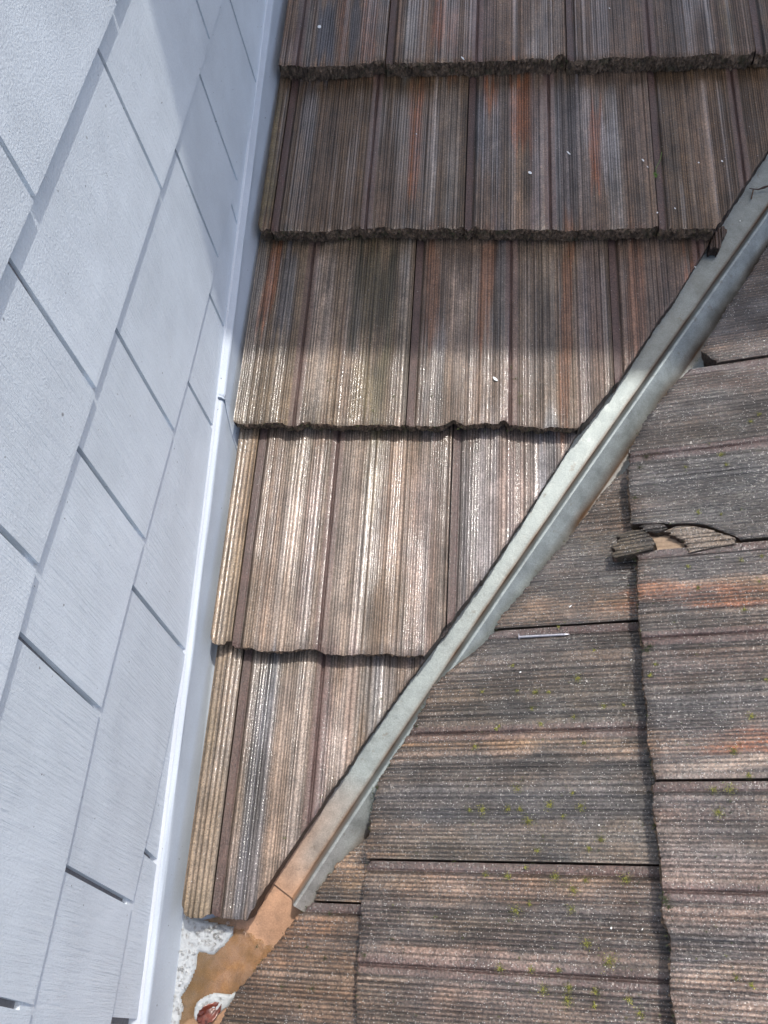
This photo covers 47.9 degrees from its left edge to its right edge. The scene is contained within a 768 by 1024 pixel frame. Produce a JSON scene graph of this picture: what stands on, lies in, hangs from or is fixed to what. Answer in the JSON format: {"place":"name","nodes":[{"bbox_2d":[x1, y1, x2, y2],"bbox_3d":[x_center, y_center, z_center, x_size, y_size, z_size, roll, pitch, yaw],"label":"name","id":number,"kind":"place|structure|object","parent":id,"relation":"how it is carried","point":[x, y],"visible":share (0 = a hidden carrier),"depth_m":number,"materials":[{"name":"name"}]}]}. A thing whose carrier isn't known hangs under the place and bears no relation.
{"place":"outdoors","nodes":[
{"label":"outdoors","id":0,"kind":"place"},
{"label":"side roof deck","id":1,"kind":"structure","parent":0,"visible":0},
{"bbox_2d":[220,903,361,1023],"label":"roof tile","id":2,"kind":"object","parent":1,"relation":"on","point":[293,964],"visible":0.72,"depth_m":1.07,"materials":[{"name":"concrete"}]},
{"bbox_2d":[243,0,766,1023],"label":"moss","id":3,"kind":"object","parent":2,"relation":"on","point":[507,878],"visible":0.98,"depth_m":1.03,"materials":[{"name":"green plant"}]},
{"bbox_2d":[355,861,674,1023],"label":"roof tile","id":4,"kind":"object","parent":2,"relation":"on","point":[423,968],"visible":0.88,"depth_m":0.99,"materials":[{"name":"concrete"}]},
{"bbox_2d":[314,836,370,903],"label":"roof tile","id":5,"kind":"object","parent":1,"relation":"on","point":[343,882],"visible":0.16,"depth_m":1.12,"materials":[{"name":"concrete"}]},
{"bbox_2d":[364,622,659,866],"bbox_3d":[0.193,0.300,1.127,0.421,0.155,0.301,1,59,6],"label":"roof tile","id":6,"kind":"object","parent":1,"relation":"on","point":[424,796],"visible":0.85,"depth_m":1.10,"materials":[{"name":"concrete"}]},
{"bbox_2d":[518,633,568,639],"bbox_3d":[0.216,0.168,1.170,0.067,0.020,0.008,1,59,6],"label":"nail","id":7,"kind":"object","parent":6,"relation":"on","point":[541,635],"visible":1,"depth_m":1.17,"materials":[{"name":"metal"}]},
{"bbox_2d":[635,541,767,781],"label":"roof tile","id":8,"kind":"object","parent":6,"relation":"on","point":[727,667],"visible":1,"depth_m":1.06,"materials":[{"name":"concrete"}]},
{"bbox_2d":[650,781,767,1023],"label":"roof tile","id":9,"kind":"object","parent":6,"relation":"on","point":[693,839],"visible":1,"depth_m":0.92,"materials":[{"name":"concrete"}]},
{"label":"ground","id":10,"kind":"structure","parent":0,"visible":0},
{"bbox_2d":[0,0,265,1023],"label":"shingle wall","id":11,"kind":"structure","parent":10,"relation":"on","point":[124,128],"depth_m":0.92,"materials":[{"name":"white wood"}]},
{"bbox_2d":[140,399,236,1023],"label":"wall flashing","id":12,"kind":"object","parent":11,"relation":"attached to","point":[159,990],"depth_m":1.19,"materials":[{"name":"white metal"}]},
{"bbox_2d":[128,0,267,1023],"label":"caulk bead","id":13,"kind":"object","parent":11,"relation":"attached to","point":[157,861],"visible":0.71,"depth_m":1.19,"materials":[{"name":"white plastic"}]},
{"bbox_2d":[218,0,287,448],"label":"wall flashing","id":14,"kind":"object","parent":11,"relation":"attached to","point":[249,235],"depth_m":1.45,"materials":[{"name":"white metal"}]},
{"bbox_2d":[451,80,469,493],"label":"roof deck","id":15,"kind":"structure","parent":10,"relation":"on","point":[464,211],"depth_m":1.50,"materials":[{"name":"brown wood"}]},
{"bbox_2d":[182,642,244,918],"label":"roof tile","id":16,"kind":"object","parent":15,"relation":"on","point":[200,876],"visible":0.9,"depth_m":1.17,"materials":[{"name":"concrete"}]},
{"bbox_2d":[211,427,260,645],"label":"roof tile","id":17,"kind":"object","parent":16,"relation":"on","point":[225,607],"visible":0.83,"depth_m":1.28,"materials":[{"name":"concrete"}]},
{"bbox_2d":[179,883,302,1023],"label":"valley pan","id":18,"kind":"object","parent":15,"relation":"on","point":[272,919],"visible":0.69,"depth_m":1.15,"materials":[{"name":"metal"}]},
{"bbox_2d":[171,912,235,1023],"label":"foam","id":19,"kind":"object","parent":18,"relation":"on","point":[198,936],"visible":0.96,"depth_m":1.14,"materials":[{"name":"white plastic"}]},
{"bbox_2d":[196,1002,221,1023],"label":"dead leaf","id":20,"kind":"object","parent":19,"relation":"on","point":[207,1013],"visible":1,"depth_m":1.11,"materials":[{"name":"red plant"}]},
{"bbox_2d":[180,929,273,1023],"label":"water","id":21,"kind":"structure","parent":18,"relation":"in","point":[229,967],"depth_m":1.13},
{"bbox_2d":[212,619,451,920],"bbox_3d":[-0.059,0.346,1.194,0.298,0.110,0.411,1,59,6],"label":"roof tile","id":22,"kind":"object","parent":15,"relation":"on","point":[308,723],"visible":0.69,"depth_m":1.18,"materials":[{"name":"concrete"}]},
{"bbox_2d":[232,424,452,659],"bbox_3d":[-0.051,0.020,1.300,0.299,0.110,0.413,1,59,6],"label":"roof tile","id":23,"kind":"object","parent":15,"relation":"on","point":[333,514],"visible":0.88,"depth_m":1.26,"materials":[{"name":"concrete"}]},
{"bbox_2d":[233,230,416,431],"bbox_3d":[-0.086,-0.314,1.403,0.264,0.090,0.414,1,59,6],"label":"roof tile","id":24,"kind":"object","parent":23,"relation":"on","point":[344,330],"visible":0.83,"depth_m":1.37,"materials":[{"name":"concrete"}]},
{"bbox_2d":[258,74,291,240],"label":"roof tile","id":25,"kind":"object","parent":24,"relation":"on","point":[273,165],"visible":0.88,"depth_m":1.49,"materials":[{"name":"concrete"}]},
{"bbox_2d":[271,69,468,242],"bbox_3d":[-0.015,-0.639,1.508,0.318,0.097,0.411,1,59,6],"label":"roof tile","id":26,"kind":"object","parent":24,"relation":"on","point":[359,155],"visible":0.91,"depth_m":1.47,"materials":[{"name":"concrete"}]},
{"bbox_2d":[279,0,390,81],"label":"roof tile","id":27,"kind":"object","parent":26,"relation":"on","point":[347,39],"visible":0.98,"depth_m":1.55,"materials":[{"name":"concrete"}]},
{"bbox_2d":[274,155,767,911],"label":"valley flashing","id":28,"kind":"object","parent":15,"relation":"on","point":[594,463],"visible":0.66,"depth_m":1.27,"materials":[{"name":"metal"}]},
{"bbox_2d":[494,468,638,631],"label":"roof tile","id":29,"kind":"object","parent":28,"relation":"on","point":[593,585],"visible":0.53,"depth_m":1.20,"materials":[{"name":"concrete"}]},
{"bbox_2d":[611,530,656,562],"bbox_3d":[0.339,0.045,1.175,0.059,0.042,0.038,1,59,6],"label":"tile fragment","id":30,"kind":"object","parent":29,"relation":"on","point":[629,544],"visible":1,"depth_m":1.17,"materials":[{"name":"concrete"}]},
{"bbox_2d":[639,524,667,536],"bbox_3d":[0.369,0.027,1.179,0.042,0.033,0.016,1,59,6],"label":"tile fragment","id":31,"kind":"object","parent":29,"relation":"on","point":[656,530],"visible":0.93,"depth_m":1.17,"materials":[{"name":"concrete"}]},
{"bbox_2d":[626,358,767,542],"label":"roof tile","id":32,"kind":"object","parent":29,"relation":"on","point":[717,407],"visible":0.99,"depth_m":1.20,"materials":[{"name":"concrete"}]},
{"bbox_2d":[650,535,739,549],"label":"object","id":33,"kind":"object","parent":32,"relation":"attached to","point":[664,542],"visible":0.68,"depth_m":1.17,"materials":[{"name":"wood"}]},
{"bbox_2d":[663,526,735,553],"bbox_3d":[0.421,0.040,1.151,0.092,0.047,0.042,1,59,6],"label":"tile fragment","id":34,"kind":"object","parent":33,"relation":"on","point":[693,539],"visible":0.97,"depth_m":1.14,"materials":[{"name":"concrete"}]},
{"bbox_2d":[607,212,729,394],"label":"roof tile","id":35,"kind":"object","parent":28,"relation":"on","point":[648,278],"visible":0.69,"depth_m":1.36,"materials":[{"name":"concrete"}]},
{"bbox_2d":[707,226,726,256],"bbox_3d":[0.535,-0.434,1.389,0.019,0.032,0.051,22,63,17],"label":"tile fragment","id":36,"kind":"object","parent":28,"relation":"on","point":[714,247],"visible":1,"depth_m":1.38,"materials":[{"name":"concrete"}]},
{"bbox_2d":[701,245,767,366],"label":"roof tile","id":37,"kind":"object","parent":28,"relation":"on","point":[739,333],"visible":0.98,"depth_m":1.29,"materials":[{"name":"concrete"}]},
{"bbox_2d":[749,185,767,189],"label":"twig","id":38,"kind":"object","parent":28,"relation":"on","point":[763,187],"visible":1,"depth_m":1.42,"materials":[{"name":"plant"}]},
{"bbox_2d":[447,404,602,627],"bbox_3d":[0.214,0.004,1.286,0.226,0.106,0.365,1,59,6],"label":"roof tile","id":39,"kind":"object","parent":15,"relation":"on","point":[501,479],"visible":0.66,"depth_m":1.28,"materials":[{"name":"concrete"}]},
{"bbox_2d":[406,212,613,434],"bbox_3d":[0.201,-0.302,1.384,0.309,0.110,0.412,1,59,6],"label":"roof tile","id":40,"kind":"object","parent":39,"relation":"on","point":[536,314],"visible":0.91,"depth_m":1.34,"materials":[{"name":"concrete"}]},
{"bbox_2d":[465,65,657,241],"bbox_3d":[0.296,-0.630,1.477,0.305,0.098,0.414,1,59,6],"label":"roof tile","id":41,"kind":"object","parent":40,"relation":"on","point":[598,182],"visible":0.91,"depth_m":1.44,"materials":[{"name":"concrete"}]},
{"bbox_2d":[386,0,565,79],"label":"roof tile","id":42,"kind":"object","parent":41,"relation":"on","point":[441,36],"visible":1,"depth_m":1.53,"materials":[{"name":"concrete"}]},
{"bbox_2d":[565,0,754,74],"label":"roof tile","id":43,"kind":"object","parent":41,"relation":"on","point":[673,35],"visible":0.98,"depth_m":1.49,"materials":[{"name":"concrete"}]},
{"bbox_2d":[647,57,767,240],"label":"roof tile","id":44,"kind":"object","parent":15,"relation":"on","point":[709,119],"visible":0.89,"depth_m":1.43,"materials":[{"name":"concrete"}]},
{"bbox_2d":[748,0,767,67],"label":"roof tile","id":45,"kind":"object","parent":44,"relation":"on","point":[759,13],"visible":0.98,"depth_m":1.48,"materials":[{"name":"concrete"}]}
]}

